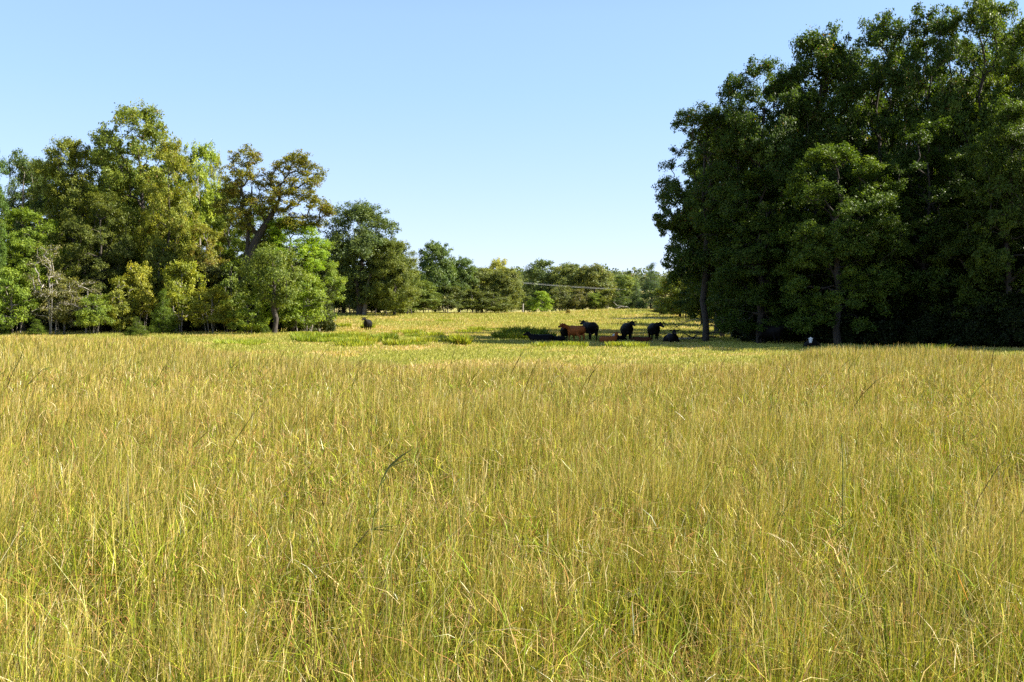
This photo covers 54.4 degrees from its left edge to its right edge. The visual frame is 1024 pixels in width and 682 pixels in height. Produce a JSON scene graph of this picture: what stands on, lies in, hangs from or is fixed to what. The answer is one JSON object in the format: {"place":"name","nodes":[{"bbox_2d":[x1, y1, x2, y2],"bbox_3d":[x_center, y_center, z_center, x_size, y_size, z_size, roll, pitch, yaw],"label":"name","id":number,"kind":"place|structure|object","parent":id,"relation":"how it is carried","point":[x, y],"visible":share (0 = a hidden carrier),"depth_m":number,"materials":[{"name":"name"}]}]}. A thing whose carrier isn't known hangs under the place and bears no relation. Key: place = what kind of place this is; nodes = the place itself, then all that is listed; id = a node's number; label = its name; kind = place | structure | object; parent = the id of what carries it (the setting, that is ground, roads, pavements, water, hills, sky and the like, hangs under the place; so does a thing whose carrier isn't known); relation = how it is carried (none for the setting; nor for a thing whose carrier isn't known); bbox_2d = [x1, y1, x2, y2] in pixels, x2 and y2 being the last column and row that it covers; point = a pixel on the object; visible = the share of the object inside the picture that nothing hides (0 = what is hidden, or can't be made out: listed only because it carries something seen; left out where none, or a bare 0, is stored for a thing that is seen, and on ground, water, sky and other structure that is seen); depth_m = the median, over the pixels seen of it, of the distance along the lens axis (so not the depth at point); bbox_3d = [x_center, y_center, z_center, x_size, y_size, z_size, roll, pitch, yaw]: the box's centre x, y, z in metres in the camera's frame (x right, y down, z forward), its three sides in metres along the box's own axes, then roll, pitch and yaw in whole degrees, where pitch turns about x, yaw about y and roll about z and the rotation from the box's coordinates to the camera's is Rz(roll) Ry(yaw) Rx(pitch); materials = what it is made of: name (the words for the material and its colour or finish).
{"place":"outdoors","nodes":[
{"label":"outdoors","id":0,"kind":"place"},
{"bbox_2d":[0,288,1023,681],"bbox_3d":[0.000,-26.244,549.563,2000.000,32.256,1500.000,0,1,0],"label":"meadow ground","id":1,"kind":"structure","parent":0,"point":[402,604],"depth_m":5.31,"materials":[{"name":"green plant"}]},
{"bbox_2d":[0,156,9,297],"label":"broadleaf tree","id":2,"kind":"object","parent":1,"relation":"on","point":[3,245],"visible":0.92,"depth_m":87.72,"materials":[{"name":"green plant"}]},
{"bbox_2d":[0,267,37,334],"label":"shrub","id":3,"kind":"object","parent":1,"relation":"on","point":[15,279],"visible":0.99,"depth_m":85.29,"materials":[{"name":"green plant"}]},
{"bbox_2d":[1,148,50,258],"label":"broadleaf tree","id":4,"kind":"object","parent":1,"relation":"on","point":[22,166],"visible":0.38,"depth_m":103.45,"materials":[{"name":"green plant"}]},
{"bbox_2d":[0,206,71,331],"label":"broadleaf tree","id":5,"kind":"object","parent":1,"relation":"on","point":[23,244],"visible":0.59,"depth_m":90.96,"materials":[{"name":"green plant"}]},
{"bbox_2d":[5,156,84,258],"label":"broadleaf tree","id":6,"kind":"object","parent":1,"relation":"on","point":[49,179],"visible":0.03,"depth_m":108.00,"materials":[{"name":"green plant"}]},
{"bbox_2d":[22,240,79,334],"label":"twiggy shrub","id":7,"kind":"object","parent":1,"relation":"on","point":[49,310],"visible":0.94,"depth_m":86.64,"materials":[{"name":"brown plant"}]},
{"bbox_2d":[8,167,98,255],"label":"broadleaf tree","id":8,"kind":"object","parent":1,"relation":"on","point":[25,206],"visible":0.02,"depth_m":108.30,"materials":[{"name":"green plant"}]},
{"bbox_2d":[25,259,92,331],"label":"undergrowth bush","id":9,"kind":"object","parent":1,"relation":"on","point":[47,323],"visible":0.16,"depth_m":96.33,"materials":[{"name":"green plant"}]},
{"bbox_2d":[38,276,83,333],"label":"shrub","id":10,"kind":"object","parent":1,"relation":"on","point":[61,316],"visible":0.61,"depth_m":87.52,"materials":[{"name":"green plant"}]},
{"bbox_2d":[25,134,110,299],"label":"broadleaf tree","id":11,"kind":"object","parent":1,"relation":"on","point":[71,194],"visible":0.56,"depth_m":98.56,"materials":[{"name":"green plant"}]},
{"bbox_2d":[54,279,109,333],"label":"twiggy shrub","id":12,"kind":"object","parent":1,"relation":"on","point":[76,299],"visible":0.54,"depth_m":87.31,"materials":[{"name":"brown plant"}]},
{"bbox_2d":[70,293,115,334],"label":"shrub","id":13,"kind":"object","parent":1,"relation":"on","point":[85,317],"visible":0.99,"depth_m":86.11,"materials":[{"name":"green plant"}]},
{"bbox_2d":[47,190,140,332],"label":"broadleaf tree","id":14,"kind":"object","parent":1,"relation":"on","point":[99,236],"visible":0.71,"depth_m":93.07,"materials":[{"name":"green plant"}]},
{"bbox_2d":[58,148,142,328],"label":"broadleaf tree","id":15,"kind":"object","parent":1,"relation":"on","point":[96,172],"visible":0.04,"depth_m":109.44,"materials":[{"name":"green plant"}]},
{"bbox_2d":[72,249,128,331],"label":"undergrowth bush","id":16,"kind":"object","parent":1,"relation":"on","point":[111,266],"visible":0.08,"depth_m":96.73,"materials":[{"name":"green plant"}]},
{"bbox_2d":[102,274,139,332],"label":"shrub","id":17,"kind":"object","parent":1,"relation":"on","point":[121,305],"visible":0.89,"depth_m":88.32,"materials":[{"name":"green plant"}]},
{"bbox_2d":[120,317,149,337],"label":"bush","id":18,"kind":"object","parent":1,"relation":"on","point":[134,331],"visible":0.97,"depth_m":79.81,"materials":[{"name":"green plant"}]},
{"bbox_2d":[82,98,196,266],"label":"broadleaf tree","id":19,"kind":"object","parent":1,"relation":"on","point":[121,181],"visible":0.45,"depth_m":99.56,"materials":[{"name":"green plant"}]},
{"bbox_2d":[123,261,159,329],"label":"shrub","id":20,"kind":"object","parent":1,"relation":"on","point":[140,280],"visible":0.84,"depth_m":90.28,"materials":[{"name":"green plant"}]},
{"bbox_2d":[123,256,183,331],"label":"undergrowth bush","id":21,"kind":"object","parent":1,"relation":"on","point":[149,321],"visible":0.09,"depth_m":96.16,"materials":[{"name":"green plant"}]},
{"bbox_2d":[135,238,187,323],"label":"broadleaf tree","id":22,"kind":"object","parent":1,"relation":"on","point":[163,256],"visible":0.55,"depth_m":92.82,"materials":[{"name":"green plant"}]},
{"bbox_2d":[145,288,178,334],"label":"cedar","id":23,"kind":"object","parent":1,"relation":"on","point":[164,322],"visible":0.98,"depth_m":85.64,"materials":[{"name":"green plant"}]},
{"bbox_2d":[133,135,201,305],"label":"broadleaf tree","id":24,"kind":"object","parent":1,"relation":"on","point":[177,222],"visible":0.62,"depth_m":96.29,"materials":[{"name":"green plant"}]},
{"bbox_2d":[147,152,211,249],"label":"broadleaf tree","id":25,"kind":"object","parent":1,"relation":"on","point":[162,166],"visible":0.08,"depth_m":110.43,"materials":[{"name":"green plant"}]},
{"bbox_2d":[159,259,208,333],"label":"shrub","id":26,"kind":"object","parent":1,"relation":"on","point":[182,290],"visible":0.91,"depth_m":88.41,"materials":[{"name":"green plant"}]},
{"bbox_2d":[173,139,222,259],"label":"broadleaf tree","id":27,"kind":"object","parent":1,"relation":"on","point":[205,154],"visible":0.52,"depth_m":103.22,"materials":[{"name":"green plant"}]},
{"bbox_2d":[175,251,225,332],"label":"undergrowth bush","id":28,"kind":"object","parent":1,"relation":"on","point":[187,323],"visible":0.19,"depth_m":96.74,"materials":[{"name":"green plant"}]},
{"bbox_2d":[181,222,228,307],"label":"broadleaf tree","id":29,"kind":"object","parent":1,"relation":"on","point":[202,229],"visible":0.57,"depth_m":97.02,"materials":[{"name":"green plant"}]},
{"bbox_2d":[184,286,237,333],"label":"shrub","id":30,"kind":"object","parent":1,"relation":"on","point":[219,314],"visible":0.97,"depth_m":87.67,"materials":[{"name":"green plant"}]},
{"bbox_2d":[202,150,227,250],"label":"broadleaf tree","id":31,"kind":"object","parent":1,"relation":"on","point":[212,170],"visible":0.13,"depth_m":107.33,"materials":[{"name":"green plant"}]},
{"bbox_2d":[201,183,253,262],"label":"broadleaf tree","id":32,"kind":"object","parent":1,"relation":"on","point":[219,220],"visible":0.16,"depth_m":104.72,"materials":[{"name":"green plant"}]},
{"bbox_2d":[208,258,252,332],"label":"shrub","id":33,"kind":"object","parent":1,"relation":"on","point":[228,282],"visible":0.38,"depth_m":91.38,"materials":[{"name":"green plant"}]},
{"bbox_2d":[226,295,270,333],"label":"shrub","id":34,"kind":"object","parent":1,"relation":"on","point":[258,320],"visible":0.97,"depth_m":86.54,"materials":[{"name":"green plant"}]},
{"bbox_2d":[224,256,283,331],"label":"undergrowth bush","id":35,"kind":"object","parent":1,"relation":"on","point":[270,324],"visible":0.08,"depth_m":96.62,"materials":[{"name":"green plant"}]},
{"bbox_2d":[222,199,289,290],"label":"broadleaf tree","id":36,"kind":"object","parent":1,"relation":"on","point":[241,244],"visible":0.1,"depth_m":99.83,"materials":[{"name":"green plant"}]},
{"bbox_2d":[231,239,310,333],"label":"broadleaf tree","id":37,"kind":"object","parent":1,"relation":"on","point":[284,296],"visible":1,"depth_m":86.19,"materials":[{"name":"green plant"}]},
{"bbox_2d":[207,143,336,331],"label":"leaning tree","id":38,"kind":"object","parent":1,"relation":"on","point":[276,191],"visible":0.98,"depth_m":92.48,"materials":[{"name":"green plant"}]},
{"bbox_2d":[244,217,331,331],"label":"broadleaf tree","id":39,"kind":"object","parent":1,"relation":"on","point":[311,244],"visible":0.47,"depth_m":94.06,"materials":[{"name":"green plant"}]},
{"bbox_2d":[276,271,331,331],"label":"shrub","id":40,"kind":"object","parent":1,"relation":"on","point":[310,285],"visible":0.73,"depth_m":91.89,"materials":[{"name":"green plant"}]},
{"bbox_2d":[283,254,337,331],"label":"undergrowth bush","id":41,"kind":"object","parent":1,"relation":"on","point":[327,326],"visible":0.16,"depth_m":97.29,"materials":[{"name":"green plant"}]},
{"bbox_2d":[301,241,347,331],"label":"broadleaf tree","id":42,"kind":"object","parent":1,"relation":"on","point":[334,278],"visible":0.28,"depth_m":98.49,"materials":[{"name":"green plant"}]},
{"bbox_2d":[315,199,409,313],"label":"broadleaf tree","id":43,"kind":"object","parent":1,"relation":"on","point":[359,244],"visible":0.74,"depth_m":156.32,"materials":[{"name":"green plant"}]},
{"bbox_2d":[358,449,411,650],"bbox_3d":[-0.639,1.066,5.022,0.286,1.053,0.028,0,1,0],"label":"grass stalk","id":44,"kind":"object","parent":1,"relation":"on","point":[393,463],"depth_m":5.02,"materials":[{"name":"plant"}]},
{"bbox_2d":[364,238,423,314],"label":"broadleaf tree","id":45,"kind":"object","parent":1,"relation":"on","point":[408,293],"visible":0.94,"depth_m":155.94,"materials":[{"name":"green plant"}]},
{"bbox_2d":[398,279,441,312],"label":"broadleaf tree","id":46,"kind":"object","parent":1,"relation":"on","point":[425,287],"visible":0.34,"depth_m":170.19,"materials":[{"name":"green plant"}]},
{"bbox_2d":[416,239,458,311],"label":"broadleaf tree","id":47,"kind":"object","parent":1,"relation":"on","point":[436,273],"visible":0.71,"depth_m":176.43,"materials":[{"name":"green plant"}]},
{"bbox_2d":[431,286,467,312],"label":"bush","id":48,"kind":"object","parent":1,"relation":"on","point":[451,300],"visible":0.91,"depth_m":175.07,"materials":[{"name":"green plant"}]},
{"bbox_2d":[445,333,475,344],"bbox_3d":[-3.181,-0.078,61.966,2.061,0.911,1.908,0,1,9],"label":"weed clump","id":49,"kind":"object","parent":1,"relation":"on","point":[459,338],"visible":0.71,"depth_m":61.66,"materials":[{"name":"green plant"}]},
{"bbox_2d":[445,255,480,311],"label":"broadleaf tree","id":50,"kind":"object","parent":1,"relation":"on","point":[465,274],"visible":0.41,"depth_m":184.15,"materials":[{"name":"green plant"}]},
{"bbox_2d":[455,287,492,312],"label":"bush","id":51,"kind":"object","parent":1,"relation":"on","point":[468,302],"visible":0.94,"depth_m":176.89,"materials":[{"name":"green plant"}]},
{"bbox_2d":[465,266,502,311],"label":"broadleaf tree","id":52,"kind":"object","parent":1,"relation":"on","point":[482,277],"visible":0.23,"depth_m":187.59,"materials":[{"name":"green plant"}]},
{"bbox_2d":[479,291,511,312],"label":"bush","id":53,"kind":"object","parent":1,"relation":"on","point":[497,305],"visible":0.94,"depth_m":176.81,"materials":[{"name":"green plant"}]},
{"bbox_2d":[484,266,525,312],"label":"broadleaf tree","id":54,"kind":"object","parent":1,"relation":"on","point":[510,280],"visible":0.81,"depth_m":182.58,"materials":[{"name":"green plant"}]},
{"bbox_2d":[0,308,1023,375],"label":"pasture grass","id":55,"kind":"structure","parent":1,"relation":"on","point":[483,347],"depth_m":58.93,"materials":[{"name":"green plant"}]},
{"bbox_2d":[647,322,663,340],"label":"cow","id":56,"kind":"object","parent":55,"relation":"on","point":[653,329],"visible":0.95,"depth_m":72.29},
{"bbox_2d":[367,264,685,290],"bbox_3d":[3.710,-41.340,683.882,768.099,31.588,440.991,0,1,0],"label":"distant wood","id":57,"kind":"object","parent":1,"relation":"on","point":[637,276],"visible":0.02,"depth_m":500.19,"materials":[{"name":"green plant"}]},
{"bbox_2d":[521,257,559,311],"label":"broadleaf tree","id":58,"kind":"object","parent":1,"relation":"on","point":[535,271],"visible":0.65,"depth_m":259.42,"materials":[{"name":"green plant"}]},
{"bbox_2d":[526,291,554,311],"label":"bush","id":59,"kind":"object","parent":1,"relation":"on","point":[542,295],"visible":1,"depth_m":198.89,"materials":[{"name":"green plant"}]},
{"bbox_2d":[547,284,574,311],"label":"bush","id":60,"kind":"object","parent":1,"relation":"on","point":[563,291],"visible":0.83,"depth_m":202.91,"materials":[{"name":"green plant"}]},
{"bbox_2d":[548,261,588,310],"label":"broadleaf tree","id":61,"kind":"object","parent":1,"relation":"on","point":[566,271],"visible":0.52,"depth_m":254.95,"materials":[{"name":"green plant"}]},
{"bbox_2d":[558,323,585,341],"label":"cow","id":62,"kind":"object","parent":1,"relation":"on","point":[578,331],"visible":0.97,"depth_m":71.64},
{"bbox_2d":[565,288,592,309],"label":"bush","id":63,"kind":"object","parent":1,"relation":"on","point":[577,301],"visible":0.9,"depth_m":202.54,"materials":[{"name":"green plant"}]},
{"bbox_2d":[579,320,598,339],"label":"cow","id":64,"kind":"object","parent":1,"relation":"on","point":[591,327],"visible":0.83,"depth_m":73.69},
{"bbox_2d":[571,262,617,309],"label":"broadleaf tree","id":65,"kind":"object","parent":1,"relation":"on","point":[596,276],"visible":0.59,"depth_m":252.61,"materials":[{"name":"green plant"}]},
{"bbox_2d":[597,288,618,308],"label":"bush","id":66,"kind":"object","parent":1,"relation":"on","point":[607,299],"visible":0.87,"depth_m":202.08,"materials":[{"name":"green plant"}]},
{"bbox_2d":[609,291,629,308],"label":"bush","id":67,"kind":"object","parent":1,"relation":"on","point":[625,302],"visible":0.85,"depth_m":199.22,"materials":[{"name":"green plant"}]},
{"bbox_2d":[616,275,638,307],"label":"broadleaf tree","id":68,"kind":"object","parent":1,"relation":"on","point":[627,283],"visible":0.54,"depth_m":203.98,"materials":[{"name":"green plant"}]},
{"bbox_2d":[633,262,660,308],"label":"cedar","id":69,"kind":"object","parent":1,"relation":"on","point":[650,285],"visible":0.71,"depth_m":184.30,"materials":[{"name":"green plant"}]},
{"bbox_2d":[655,271,690,317],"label":"broadleaf tree","id":70,"kind":"object","parent":1,"relation":"on","point":[677,288],"visible":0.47,"depth_m":148.76,"materials":[{"name":"green plant"}]},
{"bbox_2d":[671,277,714,324],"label":"broadleaf tree","id":71,"kind":"object","parent":1,"relation":"on","point":[689,304],"visible":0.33,"depth_m":128.95,"materials":[{"name":"green plant"}]},
{"bbox_2d":[671,141,719,331],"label":"oak tree","id":72,"kind":"object","parent":1,"relation":"on","point":[685,182],"depth_m":90.84,"materials":[{"name":"green plant"}]},
{"bbox_2d":[651,100,767,340],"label":"oak tree","id":73,"kind":"object","parent":1,"relation":"on","point":[694,259],"visible":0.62,"depth_m":68.81,"materials":[{"name":"green plant"}]},
{"bbox_2d":[689,101,764,335],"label":"oak tree","id":74,"kind":"object","parent":1,"relation":"on","point":[719,310],"visible":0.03,"depth_m":79.08,"materials":[{"name":"green plant"}]},
{"bbox_2d":[699,167,819,343],"bbox_3d":[16.148,-5.391,64.924,7.917,11.642,7.533,-1,2,-41],"label":"oak tree","id":75,"kind":"object","parent":1,"relation":"on","point":[761,296],"visible":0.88,"depth_m":63.97,"materials":[{"name":"green plant"}]},
{"bbox_2d":[739,301,782,341],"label":"undergrowth bush","id":76,"kind":"object","parent":1,"relation":"on","point":[750,336],"visible":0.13,"depth_m":67.64,"materials":[{"name":"green plant"}]},
{"bbox_2d":[709,54,816,318],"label":"oak tree","id":77,"kind":"object","parent":1,"relation":"on","point":[758,146],"visible":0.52,"depth_m":65.78,"materials":[{"name":"green plant"}]},
{"bbox_2d":[758,324,792,343],"bbox_3d":[16.513,-0.379,62.858,0.932,1.398,2.533,-1,2,-39],"label":"cow","id":78,"kind":"object","parent":1,"relation":"on","point":[774,331],"visible":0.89,"depth_m":62.49},
{"bbox_2d":[765,287,811,341],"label":"undergrowth bush","id":79,"kind":"object","parent":1,"relation":"on","point":[789,337],"visible":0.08,"depth_m":65.55,"materials":[{"name":"green plant"}]},
{"bbox_2d":[742,66,838,240],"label":"oak tree","id":80,"kind":"object","parent":1,"relation":"on","point":[769,216],"visible":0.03,"depth_m":76.71,"materials":[{"name":"green plant"}]},
{"bbox_2d":[763,18,877,309],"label":"oak tree","id":81,"kind":"object","parent":1,"relation":"on","point":[825,57],"visible":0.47,"depth_m":67.02,"materials":[{"name":"green plant"}]},
{"bbox_2d":[799,277,877,345],"bbox_3d":[20.576,-1.695,62.043,5.159,5.015,4.932,1,2,41],"label":"undergrowth bush","id":82,"kind":"object","parent":1,"relation":"on","point":[823,333],"visible":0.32,"depth_m":60.83,"materials":[{"name":"green plant"}]},
{"bbox_2d":[770,141,909,345],"bbox_3d":[19.734,-5.721,59.794,7.986,12.591,7.906,-1,1,-25],"label":"oak tree","id":83,"kind":"object","parent":1,"relation":"on","point":[815,247],"visible":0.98,"depth_m":58.79,"materials":[{"name":"green plant"}]},
{"bbox_2d":[804,44,888,222],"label":"oak tree","id":84,"kind":"object","parent":1,"relation":"on","point":[863,61],"visible":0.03,"depth_m":76.22,"materials":[{"name":"green plant"}]},
{"bbox_2d":[818,8,937,268],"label":"oak tree","id":85,"kind":"object","parent":1,"relation":"on","point":[878,35],"visible":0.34,"depth_m":66.42,"materials":[{"name":"green plant"}]},
{"bbox_2d":[849,288,917,345],"bbox_3d":[22.602,-1.298,61.112,4.099,3.855,4.099,-1,2,-43],"label":"undergrowth bush","id":86,"kind":"object","parent":1,"relation":"on","point":[889,331],"visible":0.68,"depth_m":60.09,"materials":[{"name":"green plant"}]},
{"bbox_2d":[864,38,947,255],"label":"oak tree","id":87,"kind":"object","parent":1,"relation":"on","point":[902,48],"visible":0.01,"depth_m":75.30,"materials":[{"name":"green plant"}]},
{"bbox_2d":[864,116,986,343],"bbox_3d":[25.323,-6.575,60.800,7.288,14.235,7.892,0,1,9],"label":"oak tree","id":88,"kind":"object","parent":1,"relation":"on","point":[924,194],"visible":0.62,"depth_m":59.86,"materials":[{"name":"green plant"}]},
{"bbox_2d":[872,1,990,242],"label":"oak tree","id":89,"kind":"object","parent":1,"relation":"on","point":[939,27],"visible":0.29,"depth_m":64.28,"materials":[{"name":"green plant"}]},
{"bbox_2d":[908,27,1013,148],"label":"oak tree","id":90,"kind":"object","parent":1,"relation":"on","point":[957,45],"visible":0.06,"depth_m":72.07,"materials":[{"name":"green plant"}]},
{"bbox_2d":[929,231,993,344],"bbox_3d":[27.462,-2.906,60.000,4.743,7.684,4.743,1,1,24],"label":"undergrowth bush","id":91,"kind":"object","parent":1,"relation":"on","point":[951,296],"visible":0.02,"depth_m":59.11,"materials":[{"name":"green plant"}]},
{"bbox_2d":[914,188,1023,321],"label":"oak tree","id":92,"kind":"object","parent":1,"relation":"on","point":[947,253],"visible":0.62,"depth_m":56.53,"materials":[{"name":"green plant"}]},
{"bbox_2d":[926,0,1023,287],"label":"oak tree","id":93,"kind":"object","parent":1,"relation":"on","point":[982,16],"visible":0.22,"depth_m":62.66,"materials":[{"name":"green plant"}]},
{"bbox_2d":[943,284,1010,347],"bbox_3d":[26.767,-1.265,56.917,3.830,4.018,3.830,1,1,33],"label":"undergrowth bush","id":94,"kind":"object","parent":1,"relation":"on","point":[964,333],"visible":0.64,"depth_m":56.16,"materials":[{"name":"green plant"}]},
{"bbox_2d":[950,91,1023,346],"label":"oak tree","id":95,"kind":"object","parent":1,"relation":"on","point":[998,171],"visible":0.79,"depth_m":55.04,"materials":[{"name":"green plant"}]},
{"bbox_2d":[969,17,1023,124],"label":"oak tree","id":96,"kind":"object","parent":1,"relation":"on","point":[1012,32],"visible":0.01,"depth_m":72.73,"materials":[{"name":"green plant"}]},
{"bbox_2d":[977,239,1023,346],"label":"undergrowth bush","id":97,"kind":"object","parent":1,"relation":"on","point":[1019,263],"visible":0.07,"depth_m":56.89,"materials":[{"name":"green plant"}]},
{"bbox_2d":[980,290,1023,348],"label":"undergrowth bush","id":98,"kind":"object","parent":1,"relation":"on","point":[1014,319],"visible":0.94,"depth_m":54.56,"materials":[{"name":"green plant"}]},
{"bbox_2d":[981,16,1023,241],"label":"oak tree","id":99,"kind":"object","parent":1,"relation":"on","point":[1020,39],"visible":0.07,"depth_m":61.66,"materials":[{"name":"green plant"}]},
{"bbox_2d":[0,0,1023,276],"label":"sky","id":100,"kind":"structure","parent":0,"point":[523,132],"materials":[{"name":"blue"}]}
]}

